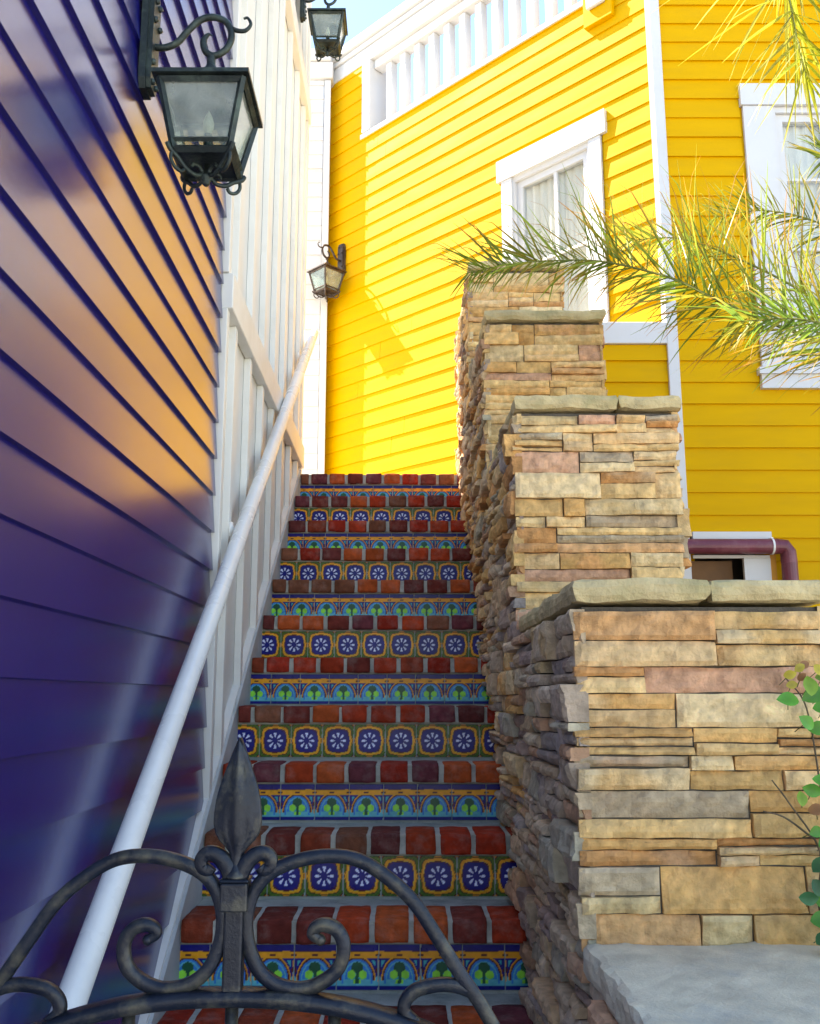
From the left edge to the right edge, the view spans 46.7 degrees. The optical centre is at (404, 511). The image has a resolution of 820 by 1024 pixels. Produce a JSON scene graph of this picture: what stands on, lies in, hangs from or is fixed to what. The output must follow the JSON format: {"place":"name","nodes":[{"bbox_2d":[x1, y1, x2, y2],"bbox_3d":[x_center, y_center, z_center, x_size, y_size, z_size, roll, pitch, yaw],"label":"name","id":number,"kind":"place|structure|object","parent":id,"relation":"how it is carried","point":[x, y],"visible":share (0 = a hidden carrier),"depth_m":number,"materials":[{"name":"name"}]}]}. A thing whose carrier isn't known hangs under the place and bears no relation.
{"place":"outdoors","nodes":[
{"label":"outdoors","id":0,"kind":"place"},
{"bbox_2d":[311,0,581,112],"label":"sky","id":1,"kind":"structure","parent":0,"point":[360,14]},
{"bbox_2d":[430,0,819,413],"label":"date palm","id":2,"kind":"object","parent":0,"point":[801,288],"visible":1,"depth_m":3.23,"materials":[{"name":"green plant"}]},
{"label":"ground","id":3,"kind":"structure","parent":0,"visible":0},
{"bbox_2d":[0,0,233,1023],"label":"navy house","id":4,"kind":"structure","parent":3,"relation":"on","point":[112,245],"depth_m":1.97,"materials":[{"name":"paint"}]},
{"bbox_2d":[138,0,262,195],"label":"wall lantern","id":5,"kind":"object","parent":4,"relation":"attached to","point":[210,97],"depth_m":2.28,"materials":[{"name":"metal"}]},
{"bbox_2d":[0,737,499,1023],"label":"iron gate","id":6,"kind":"structure","parent":3,"relation":"on","point":[234,892],"depth_m":0.93,"materials":[{"name":"black metal"}]},
{"bbox_2d":[202,0,311,800],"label":"white house","id":7,"kind":"structure","parent":3,"relation":"on","point":[262,320],"depth_m":4.15,"materials":[{"name":"beige paint"}]},
{"bbox_2d":[49,329,317,1012],"bbox_3d":[-0.589,-0.018,3.564,0.083,3.201,4.522,0,-11,0],"label":"handrail","id":8,"kind":"object","parent":7,"relation":"attached to","point":[82,970],"visible":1,"depth_m":2.24,"materials":[{"name":"white metal"}]},
{"bbox_2d":[300,0,347,61],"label":"wall lantern","id":9,"kind":"object","parent":7,"relation":"attached to","point":[327,22],"depth_m":5.62,"materials":[{"name":"metal"}]},
{"bbox_2d":[138,468,532,1023],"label":"staircase","id":10,"kind":"structure","parent":3,"relation":"on","point":[359,715],"depth_m":3.33,"materials":[{"name":"multicoloured brick"}]},
{"bbox_2d":[302,0,819,606],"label":"yellow house","id":11,"kind":"structure","parent":3,"relation":"on","point":[614,94],"depth_m":6.12,"materials":[{"name":"paint"}]},
{"bbox_2d":[306,242,346,301],"bbox_3d":[-0.596,-1.908,7.476,0.224,0.516,0.277,-11,-15,44],"label":"wall lantern","id":12,"kind":"object","parent":11,"relation":"attached to","point":[326,271],"depth_m":7.45,"materials":[{"name":"brown metal"}]},
{"bbox_2d":[496,108,609,321],"bbox_3d":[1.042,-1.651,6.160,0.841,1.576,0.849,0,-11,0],"label":"window","id":13,"kind":"structure","parent":11,"relation":"in","point":[533,173],"depth_m":6.12,"materials":[{"name":"white paint"}]},
{"bbox_2d":[687,537,798,579],"bbox_3d":[1.735,0.767,4.983,0.710,1.280,0.125,0,-11,0],"label":"downspout","id":14,"kind":"object","parent":11,"relation":"attached to","point":[785,549],"visible":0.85,"depth_m":5.04,"materials":[{"name":"red paint"}]},
{"bbox_2d":[738,83,819,389],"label":"window","id":15,"kind":"structure","parent":11,"relation":"in","point":[763,147],"depth_m":5.59,"materials":[{"name":"white paint"}]},
{"bbox_2d":[453,261,819,1023],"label":"stone wall","id":16,"kind":"structure","parent":3,"relation":"on","point":[651,745],"depth_m":1.87,"materials":[{"name":"beige stone"}]},
{"bbox_2d":[583,941,819,1023],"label":"ledge wall","id":17,"kind":"structure","parent":3,"relation":"on","point":[754,982],"depth_m":1.52,"materials":[{"name":"stone"}]},
{"bbox_2d":[763,661,819,944],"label":"vine","id":18,"kind":"object","parent":17,"relation":"on","point":[811,694],"visible":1,"depth_m":1.72,"materials":[{"name":"green plant"}]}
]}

